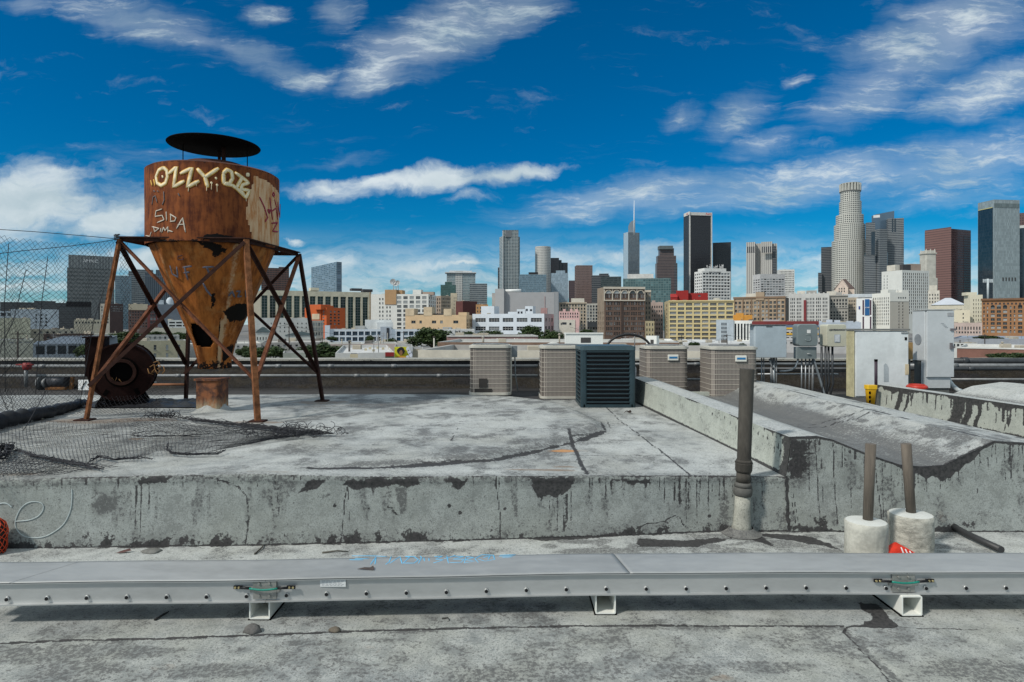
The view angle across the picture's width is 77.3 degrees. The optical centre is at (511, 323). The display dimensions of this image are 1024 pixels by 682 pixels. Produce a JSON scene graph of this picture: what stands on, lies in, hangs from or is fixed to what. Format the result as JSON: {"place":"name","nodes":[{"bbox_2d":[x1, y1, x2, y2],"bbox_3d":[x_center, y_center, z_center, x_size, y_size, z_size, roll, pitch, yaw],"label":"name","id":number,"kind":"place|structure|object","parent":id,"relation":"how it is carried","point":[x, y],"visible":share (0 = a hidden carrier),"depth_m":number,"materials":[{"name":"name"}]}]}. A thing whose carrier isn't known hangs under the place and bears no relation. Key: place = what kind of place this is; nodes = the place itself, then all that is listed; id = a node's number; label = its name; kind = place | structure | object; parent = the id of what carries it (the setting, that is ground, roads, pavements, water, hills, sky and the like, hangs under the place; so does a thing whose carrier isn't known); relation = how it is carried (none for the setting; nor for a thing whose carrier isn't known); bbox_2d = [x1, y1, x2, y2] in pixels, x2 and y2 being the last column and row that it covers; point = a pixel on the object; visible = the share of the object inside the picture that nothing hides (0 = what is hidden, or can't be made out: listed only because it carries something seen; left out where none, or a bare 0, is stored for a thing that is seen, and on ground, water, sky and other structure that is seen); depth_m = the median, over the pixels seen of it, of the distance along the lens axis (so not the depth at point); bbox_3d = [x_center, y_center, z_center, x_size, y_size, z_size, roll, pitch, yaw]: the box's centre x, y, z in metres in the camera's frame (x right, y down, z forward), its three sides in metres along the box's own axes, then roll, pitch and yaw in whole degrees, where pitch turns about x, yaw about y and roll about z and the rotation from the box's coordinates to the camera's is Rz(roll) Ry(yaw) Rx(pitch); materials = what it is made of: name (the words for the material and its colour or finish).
{"place":"outdoors","nodes":[
{"label":"outdoors","id":0,"kind":"place"},
{"bbox_2d":[0,317,29,338],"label":"warehouse","id":1,"kind":"structure","parent":0,"point":[18,327],"depth_m":272.98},
{"bbox_2d":[11,308,58,328],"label":"office building","id":2,"kind":"structure","parent":0,"point":[52,322],"depth_m":341.91,"materials":[{"name":"grey glass"}]},
{"bbox_2d":[0,300,104,328],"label":"podium building","id":3,"kind":"structure","parent":0,"point":[45,305],"depth_m":586.05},
{"bbox_2d":[67,255,114,303],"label":"office tower","id":4,"kind":"structure","parent":0,"point":[94,284],"depth_m":639.06,"materials":[{"name":"glass"}]},
{"bbox_2d":[100,303,122,332],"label":"apartment building","id":5,"kind":"structure","parent":0,"point":[115,320],"depth_m":503.98,"materials":[{"name":"brown"}]},
{"bbox_2d":[115,275,130,328],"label":"residential tower","id":6,"kind":"structure","parent":0,"point":[118,294],"depth_m":1150.23,"materials":[{"name":"blue glass"}]},
{"bbox_2d":[128,303,147,333],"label":"hotel","id":7,"kind":"structure","parent":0,"point":[137,311],"depth_m":459.77,"materials":[{"name":"brick"}]},
{"bbox_2d":[128,269,152,303],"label":"residential tower","id":8,"kind":"structure","parent":0,"point":[137,295],"depth_m":1249.06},
{"bbox_2d":[145,270,174,304],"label":"residential tower","id":9,"kind":"structure","parent":0,"point":[154,287],"depth_m":1075.18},
{"bbox_2d":[157,297,181,327],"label":"loft building","id":10,"kind":"structure","parent":0,"point":[163,308],"depth_m":424.80,"materials":[{"name":"concrete"}]},
{"bbox_2d":[261,267,288,290],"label":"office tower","id":11,"kind":"structure","parent":0,"point":[280,282],"depth_m":1001.52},
{"bbox_2d":[255,316,308,339],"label":"office building","id":12,"kind":"structure","parent":0,"point":[298,322],"depth_m":330.32,"materials":[{"name":"white concrete"}]},
{"bbox_2d":[261,335,329,350],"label":"building","id":13,"kind":"structure","parent":0,"point":[294,343],"depth_m":206.02,"materials":[{"name":"white concrete"}]},
{"bbox_2d":[254,288,372,328],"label":"office building","id":14,"kind":"structure","parent":0,"point":[356,306],"depth_m":585.87,"materials":[{"name":"beige concrete"}]},
{"bbox_2d":[305,305,344,337],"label":"orange building","id":15,"kind":"structure","parent":0,"point":[332,317],"depth_m":429.06,"materials":[{"name":"brick"}]},
{"bbox_2d":[311,262,341,291],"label":"slab tower","id":16,"kind":"structure","parent":0,"point":[326,277],"depth_m":1184.13,"materials":[{"name":"glass"}]},
{"bbox_2d":[335,334,393,357],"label":"warehouse","id":17,"kind":"structure","parent":0,"point":[371,351],"depth_m":88.81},
{"bbox_2d":[0,388,787,479],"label":"roof","id":18,"kind":"structure","parent":0,"point":[413,432],"depth_m":6.25,"materials":[{"name":"concrete"}]},
{"bbox_2d":[0,399,86,428],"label":"rolled tarp","id":19,"kind":"object","parent":18,"relation":"on","point":[12,417],"visible":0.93,"depth_m":7.29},
{"bbox_2d":[35,377,74,389],"bbox_3d":[-8.267,1.089,11.622,0.605,0.303,0.260,0,0,0],"label":"pump motor","id":20,"kind":"object","parent":18,"relation":"on","point":[61,382],"visible":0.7,"depth_m":11.55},
{"bbox_2d":[81,398,195,406],"bbox_3d":[-5.076,1.073,8.840,1.800,0.065,0.660,0,0,0],"label":"crumpled sheeting","id":21,"kind":"object","parent":18,"relation":"on","point":[172,402],"visible":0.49,"depth_m":8.67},
{"bbox_2d":[82,336,164,408],"bbox_3d":[-5.302,0.643,8.812,0.972,0.955,0.510,0,0,-24],"label":"blower","id":22,"kind":"object","parent":21,"relation":"on","point":[133,371],"visible":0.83,"depth_m":8.62,"materials":[{"name":"metal"}]},
{"bbox_2d":[73,132,329,422],"bbox_3d":[-3.858,-0.664,8.342,2.376,3.592,2.218,0,0,0],"label":"rusty hopper","id":23,"kind":"object","parent":18,"relation":"on","point":[210,238],"visible":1,"depth_m":7.92,"materials":[{"name":"brown metal"}]},
{"bbox_2d":[0,229,347,476],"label":"bird netting","id":24,"kind":"object","parent":23,"relation":"hanging from","point":[6,449],"visible":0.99,"depth_m":6.80,"materials":[{"name":"metal"}]},
{"bbox_2d":[188,377,236,413],"bbox_3d":[-3.873,0.908,8.276,0.580,0.425,0.580,0,0,0],"label":"duct stub","id":25,"kind":"object","parent":18,"relation":"on","point":[211,394],"visible":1,"depth_m":8.12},
{"bbox_2d":[469,343,517,394],"bbox_3d":[-0.293,0.724,10.526,0.800,0.809,0.716,0,0,0],"label":"air conditioner","id":26,"kind":"object","parent":18,"relation":"on","point":[490,368],"visible":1,"depth_m":10.19,"materials":[{"name":"beige metal"}]},
{"bbox_2d":[538,344,577,398],"bbox_3d":[0.802,0.759,10.519,0.722,0.861,0.716,0,0,0],"label":"air conditioner","id":27,"kind":"object","parent":18,"relation":"on","point":[557,371],"visible":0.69,"depth_m":10.18,"materials":[{"name":"beige metal"}]},
{"bbox_2d":[575,344,635,407],"bbox_3d":[1.392,0.750,9.463,0.846,0.883,0.790,0,0,0],"label":"air conditioner","id":28,"kind":"object","parent":18,"relation":"on","point":[605,375],"visible":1,"depth_m":9.12,"materials":[{"name":"teal metal"}]},
{"bbox_2d":[638,344,688,389],"bbox_3d":[2.497,0.766,10.595,0.713,0.854,0.728,0,0,0],"label":"air conditioner","id":29,"kind":"object","parent":18,"relation":"on","point":[666,363],"visible":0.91,"depth_m":10.26,"materials":[{"name":"beige metal"}]},
{"bbox_2d":[371,279,435,328],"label":"factory building","id":30,"kind":"structure","parent":0,"point":[393,305],"depth_m":472.31,"materials":[{"name":"white concrete"}]},
{"bbox_2d":[405,307,471,328],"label":"plaster building","id":31,"kind":"structure","parent":0,"point":[448,318],"depth_m":338.75,"materials":[{"name":"paint"}]},
{"bbox_2d":[445,271,475,300],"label":"hotel tower","id":32,"kind":"structure","parent":0,"point":[462,281],"depth_m":1350.24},
{"bbox_2d":[470,284,486,303],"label":"office block","id":33,"kind":"structure","parent":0,"point":[478,293],"depth_m":1300.06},
{"bbox_2d":[447,330,537,340],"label":"warehouse","id":34,"kind":"structure","parent":0,"point":[459,335],"depth_m":117.98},
{"bbox_2d":[499,230,519,289],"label":"condo tower","id":35,"kind":"structure","parent":0,"point":[509,256],"depth_m":1504.01,"materials":[{"name":"grey glass"}]},
{"bbox_2d":[0,532,1023,681],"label":"roof","id":36,"kind":"structure","parent":0,"point":[791,638],"depth_m":3.31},
{"bbox_2d":[248,602,284,619],"bbox_3d":[-1.365,1.546,3.692,0.124,0.115,0.474,0,0,0],"label":"square tube","id":37,"kind":"object","parent":36,"relation":"on","point":[264,611],"visible":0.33,"depth_m":3.51,"materials":[{"name":"white metal"}]},
{"bbox_2d":[0,553,1023,605],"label":"cable tray","id":38,"kind":"object","parent":37,"relation":"on","point":[215,581],"visible":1,"depth_m":3.52,"materials":[{"name":"metal"}]},
{"bbox_2d":[0,474,785,548],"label":"step wall","id":39,"kind":"structure","parent":36,"relation":"on","point":[190,510],"depth_m":4.69,"materials":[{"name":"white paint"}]},
{"bbox_2d":[589,595,616,614],"bbox_3d":[0.515,1.546,3.754,0.124,0.115,0.474,0,0,0],"label":"square tube","id":40,"kind":"object","parent":36,"relation":"on","point":[603,605],"visible":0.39,"depth_m":3.58,"materials":[{"name":"white metal"}]},
{"bbox_2d":[721,368,761,538],"bbox_3d":[1.753,0.972,4.890,0.300,1.262,0.298,0,0,0],"label":"vent pipe","id":41,"kind":"object","parent":36,"relation":"on","point":[741,527],"visible":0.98,"depth_m":4.84,"materials":[{"name":"metal"}]},
{"bbox_2d":[635,377,1023,531],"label":"concrete parapet","id":42,"kind":"structure","parent":36,"relation":"on","point":[977,485],"depth_m":4.96,"materials":[{"name":"concrete"}]},
{"bbox_2d":[844,443,888,552],"bbox_3d":[2.361,1.199,4.269,0.263,0.803,0.262,0,0,0],"label":"weighted post","id":43,"kind":"object","parent":36,"relation":"on","point":[866,532],"visible":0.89,"depth_m":4.23,"materials":[{"name":"white concrete"}]},
{"bbox_2d":[873,595,923,616],"bbox_3d":[2.188,1.546,3.733,0.124,0.115,0.474,0,0,0],"label":"square tube","id":44,"kind":"object","parent":36,"relation":"on","point":[905,605],"visible":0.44,"depth_m":3.55,"materials":[{"name":"white plastic"}]},
{"bbox_2d":[887,443,934,552],"bbox_3d":[2.781,1.216,4.462,0.284,0.768,0.282,0,0,0],"label":"weighted post","id":45,"kind":"object","parent":36,"relation":"on","point":[911,528],"visible":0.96,"depth_m":4.40,"materials":[{"name":"concrete"}]},
{"bbox_2d":[951,523,1004,552],"bbox_3d":[3.735,1.564,4.910,1.118,0.070,0.469,0,0,-32],"label":"black drain pipe","id":46,"kind":"object","parent":36,"relation":"on","point":[977,538],"visible":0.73,"depth_m":4.63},
{"bbox_2d":[0,0,1023,324],"label":"sky","id":47,"kind":"structure","parent":0,"point":[401,139],"materials":[{"name":"blue"}]},
{"bbox_2d":[123,325,912,357],"bbox_3d":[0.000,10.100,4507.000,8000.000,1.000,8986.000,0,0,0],"label":"ground","id":48,"kind":"structure","parent":0,"point":[243,334],"depth_m":372.84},
{"bbox_2d":[0,335,33,357],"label":"warehouse","id":49,"kind":"structure","parent":48,"relation":"on","point":[25,352],"depth_m":127.61,"materials":[{"name":"paint"}]},
{"bbox_2d":[33,334,117,357],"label":"hangar","id":50,"kind":"structure","parent":48,"relation":"on","point":[53,342],"depth_m":128.58,"materials":[{"name":"grey metal"}]},
{"bbox_2d":[138,338,185,357],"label":"house","id":51,"kind":"structure","parent":48,"relation":"on","point":[161,348],"depth_m":145.47,"materials":[{"name":"beige concrete"}]},
{"bbox_2d":[295,342,341,357],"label":"tree","id":52,"kind":"object","parent":48,"relation":"on","point":[325,350],"visible":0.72,"depth_m":108.01,"materials":[{"name":"green plant"}]},
{"bbox_2d":[325,320,395,342],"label":"white office","id":53,"kind":"structure","parent":48,"relation":"on","point":[374,328],"depth_m":271.11,"materials":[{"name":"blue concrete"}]},
{"bbox_2d":[406,327,453,347],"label":"tree","id":54,"kind":"object","parent":48,"relation":"on","point":[423,335],"visible":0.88,"depth_m":176.44,"materials":[{"name":"green plant"}]},
{"bbox_2d":[472,306,553,334],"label":"white office","id":55,"kind":"structure","parent":48,"relation":"on","point":[488,318],"depth_m":337.01,"materials":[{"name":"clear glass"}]},
{"bbox_2d":[597,287,644,338],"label":"loft building","id":56,"kind":"structure","parent":48,"relation":"on","point":[620,310],"depth_m":341.40,"materials":[{"name":"brick"}]},
{"bbox_2d":[716,320,733,340],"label":"office building","id":57,"kind":"structure","parent":48,"relation":"on","point":[724,327],"depth_m":292.14,"materials":[{"name":"white concrete"}]},
{"bbox_2d":[734,319,753,340],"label":"colonnade building","id":58,"kind":"structure","parent":48,"relation":"on","point":[741,330],"depth_m":290.53,"materials":[{"name":"white concrete"}]},
{"bbox_2d":[752,319,818,337],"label":"shop","id":59,"kind":"structure","parent":48,"relation":"on","point":[789,326],"depth_m":254.41,"materials":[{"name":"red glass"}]},
{"bbox_2d":[954,333,1023,344],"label":"warehouse","id":60,"kind":"structure","parent":48,"relation":"on","point":[1015,340],"depth_m":233.78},
{"bbox_2d":[492,289,558,331],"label":"theatre building","id":61,"kind":"structure","parent":0,"point":[506,301],"depth_m":429.82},
{"bbox_2d":[519,272,545,291],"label":"glass block","id":62,"kind":"structure","parent":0,"point":[533,282],"depth_m":1350.01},
{"bbox_2d":[535,246,550,291],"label":"round tower","id":63,"kind":"structure","parent":0,"point":[542,259],"depth_m":1534.06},
{"bbox_2d":[438,326,678,346],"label":"warehouse","id":64,"kind":"structure","parent":0,"point":[525,341],"depth_m":105.96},
{"bbox_2d":[418,333,699,357],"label":"warehouse","id":65,"kind":"structure","parent":0,"point":[463,351],"depth_m":47.10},
{"bbox_2d":[564,333,602,343],"bbox_3d":[5.479,1.579,49.785,3.038,1.842,1.868,0,0,0],"label":"roof hut","id":66,"kind":"object","parent":65,"relation":"on","point":[583,338],"visible":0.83,"depth_m":48.95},
{"bbox_2d":[551,270,567,301],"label":"glass block","id":67,"kind":"structure","parent":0,"point":[559,281],"depth_m":1399.87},
{"bbox_2d":[559,307,578,332],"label":"hotel","id":68,"kind":"structure","parent":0,"point":[568,320],"depth_m":339.85,"materials":[{"name":"pink paint"}]},
{"bbox_2d":[559,298,586,330],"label":"hotel","id":69,"kind":"structure","parent":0,"point":[579,304],"depth_m":444.69,"materials":[{"name":"beige concrete"}]},
{"bbox_2d":[575,265,592,303],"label":"office tower","id":70,"kind":"structure","parent":0,"point":[583,280],"depth_m":1520.42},
{"bbox_2d":[586,303,596,332],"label":"hotel","id":71,"kind":"structure","parent":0,"point":[591,316],"depth_m":430.07,"materials":[{"name":"white concrete"}]},
{"bbox_2d":[623,214,639,278],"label":"spire tower","id":72,"kind":"structure","parent":0,"point":[631,251],"depth_m":1958.92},
{"bbox_2d":[623,274,670,330],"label":"condo block","id":73,"kind":"structure","parent":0,"point":[660,288],"depth_m":928.09,"materials":[{"name":"teal glass"}]},
{"bbox_2d":[651,301,662,338],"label":"hotel","id":74,"kind":"structure","parent":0,"point":[657,313],"depth_m":359.94,"materials":[{"name":"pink concrete"}]},
{"bbox_2d":[655,246,676,293],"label":"office tower","id":75,"kind":"structure","parent":0,"point":[666,265],"depth_m":1649.85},
{"bbox_2d":[684,211,711,292],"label":"black tower","id":76,"kind":"structure","parent":0,"point":[697,240],"depth_m":1725.55,"materials":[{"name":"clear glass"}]},
{"bbox_2d":[664,298,733,339],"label":"yellow building","id":77,"kind":"structure","parent":0,"point":[694,318],"depth_m":333.31,"materials":[{"name":"paint"}]},
{"bbox_2d":[694,264,730,299],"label":"office building","id":78,"kind":"structure","parent":0,"point":[713,282],"depth_m":1057.27,"materials":[{"name":"white concrete"}]},
{"bbox_2d":[713,242,730,270],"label":"office tower","id":79,"kind":"structure","parent":0,"point":[721,253],"depth_m":1799.46,"materials":[{"name":"black glass"}]},
{"bbox_2d":[733,292,788,320],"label":"ornate building","id":80,"kind":"structure","parent":0,"point":[759,306],"depth_m":437.59,"materials":[{"name":"stone"}]},
{"bbox_2d":[746,242,776,293],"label":"fluted tower","id":81,"kind":"structure","parent":0,"point":[761,257],"depth_m":1559.51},
{"bbox_2d":[753,273,784,295],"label":"office building","id":82,"kind":"structure","parent":0,"point":[771,284],"depth_m":1123.71,"materials":[{"name":"white concrete"}]},
{"bbox_2d":[777,269,794,297],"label":"office building","id":83,"kind":"structure","parent":0,"point":[789,280],"depth_m":1245.76,"materials":[{"name":"white concrete"}]},
{"bbox_2d":[789,290,828,320],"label":"hotel","id":84,"kind":"structure","parent":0,"point":[812,305],"depth_m":480.18,"materials":[{"name":"white concrete"}]},
{"bbox_2d":[818,247,831,292],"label":"office tower","id":85,"kind":"structure","parent":0,"point":[825,280],"depth_m":1540.14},
{"bbox_2d":[827,291,847,321],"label":"hotel","id":86,"kind":"structure","parent":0,"point":[838,305],"depth_m":488.39,"materials":[{"name":"white concrete"}]},
{"bbox_2d":[832,182,865,293],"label":"crown tower","id":87,"kind":"structure","parent":0,"point":[848,248],"depth_m":1476.15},
{"bbox_2d":[856,297,871,328],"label":"white building","id":88,"kind":"structure","parent":0,"point":[863,311],"depth_m":404.98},
{"bbox_2d":[788,392,955,466],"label":"roof slab","id":89,"kind":"structure","parent":0,"point":[843,395],"depth_m":10.87,"materials":[{"name":"concrete"}]},
{"bbox_2d":[0,357,1023,391],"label":"parapet","id":90,"kind":"structure","parent":89,"relation":"on","point":[693,371],"depth_m":11.81,"materials":[{"name":"concrete"}]},
{"bbox_2d":[0,364,537,367],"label":"conduit","id":91,"kind":"object","parent":90,"relation":"attached to","point":[334,366],"visible":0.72,"depth_m":11.43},
{"bbox_2d":[1,374,537,376],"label":"conduit","id":92,"kind":"object","parent":90,"relation":"attached to","point":[314,375],"visible":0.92,"depth_m":11.33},
{"bbox_2d":[699,344,757,395],"bbox_3d":[3.399,0.761,10.095,0.752,0.866,0.728,0,0,0],"label":"air conditioner","id":93,"kind":"object","parent":89,"relation":"on","point":[721,365],"visible":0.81,"depth_m":9.76,"materials":[{"name":"beige metal"}]},
{"bbox_2d":[745,324,787,383],"bbox_3d":[4.134,0.624,10.395,0.617,1.233,0.230,0,0,0],"label":"electrical box","id":94,"kind":"object","parent":89,"relation":"on","point":[768,340],"visible":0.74,"depth_m":10.29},
{"bbox_2d":[755,326,785,356],"bbox_3d":[4.162,0.284,10.293,0.504,0.497,0.013,0,0,0],"label":"door","id":95,"kind":"structure","parent":94,"relation":"in","point":[770,341],"depth_m":10.29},
{"bbox_2d":[780,324,824,393],"bbox_3d":[4.762,0.620,10.463,0.752,1.240,0.193,0,0,0],"label":"electric meter","id":96,"kind":"object","parent":89,"relation":"on","point":[804,334],"visible":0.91,"depth_m":10.42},
{"bbox_2d":[820,324,845,394],"bbox_3d":[5.219,0.626,10.445,0.363,1.237,0.250,0,0,0],"label":"electrical enclosure","id":97,"kind":"object","parent":89,"relation":"on","point":[832,336],"visible":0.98,"depth_m":10.43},
{"bbox_2d":[845,329,909,396],"bbox_3d":[5.506,0.582,9.650,0.838,1.020,0.260,0,0,0],"label":"white enclosure","id":98,"kind":"object","parent":89,"relation":"on","point":[886,348],"visible":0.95,"depth_m":9.53,"materials":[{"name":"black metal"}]},
{"bbox_2d":[855,332,907,395],"bbox_3d":[5.512,0.594,9.540,0.786,0.955,0.019,0,0,0],"label":"door","id":99,"kind":"structure","parent":98,"relation":"in","point":[890,348],"depth_m":9.53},
{"bbox_2d":[756,367,1023,370],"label":"pipe","id":100,"kind":"object","parent":89,"relation":"on","point":[912,368],"visible":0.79,"depth_m":11.07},
{"bbox_2d":[911,309,961,392],"bbox_3d":[6.668,0.529,9.988,0.652,1.514,0.385,0,0,0],"label":"electrical cabinet","id":101,"kind":"object","parent":89,"relation":"on","point":[933,343],"visible":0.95,"depth_m":9.82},
{"bbox_2d":[877,382,1023,437],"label":"concrete parapet","id":102,"kind":"structure","parent":89,"relation":"on","point":[998,407],"depth_m":7.74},
{"bbox_2d":[910,363,1023,366],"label":"pipe","id":103,"kind":"object","parent":89,"relation":"on","point":[986,364],"visible":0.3,"depth_m":11.17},
{"bbox_2d":[912,357,1023,362],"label":"pipe","id":104,"kind":"object","parent":89,"relation":"on","point":[986,360],"visible":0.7,"depth_m":11.25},
{"bbox_2d":[864,211,903,293],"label":"glass tower","id":105,"kind":"structure","parent":0,"point":[884,240],"depth_m":1441.44,"materials":[{"name":"glass"}]},
{"bbox_2d":[872,290,908,338],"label":"white building","id":106,"kind":"structure","parent":0,"point":[890,309],"depth_m":397.59,"materials":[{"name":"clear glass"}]},
{"bbox_2d":[882,264,928,332],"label":"white hotel","id":107,"kind":"structure","parent":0,"point":[913,279],"depth_m":667.40,"materials":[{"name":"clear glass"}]},
{"bbox_2d":[919,249,937,289],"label":"ornate spire","id":108,"kind":"structure","parent":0,"point":[927,260],"depth_m":753.80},
{"bbox_2d":[925,227,970,302],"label":"brown tower","id":109,"kind":"structure","parent":0,"point":[951,247],"depth_m":959.95,"materials":[{"name":"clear glass"}]},
{"bbox_2d":[954,321,981,336],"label":"building","id":110,"kind":"structure","parent":0,"point":[964,328],"depth_m":340.12,"materials":[{"name":"beige concrete"}]},
{"bbox_2d":[962,292,982,322],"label":"cream building","id":111,"kind":"structure","parent":0,"point":[972,302],"depth_m":409.57,"materials":[{"name":"beige concrete"}]},
{"bbox_2d":[957,342,1023,357],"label":"brick warehouse","id":112,"kind":"structure","parent":0,"point":[974,350],"depth_m":103.25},
{"bbox_2d":[978,200,1019,298],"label":"glass tower","id":113,"kind":"structure","parent":0,"point":[999,242],"depth_m":822.72,"materials":[{"name":"glass"}]},
{"bbox_2d":[981,298,1023,335],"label":"ornate building","id":114,"kind":"structure","parent":0,"point":[1002,316],"depth_m":362.38,"materials":[{"name":"orange brick"}]},
{"bbox_2d":[1020,213,1023,297],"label":"brown tower","id":115,"kind":"structure","parent":0,"point":[1021,255],"depth_m":909.65,"materials":[{"name":"mirror"}]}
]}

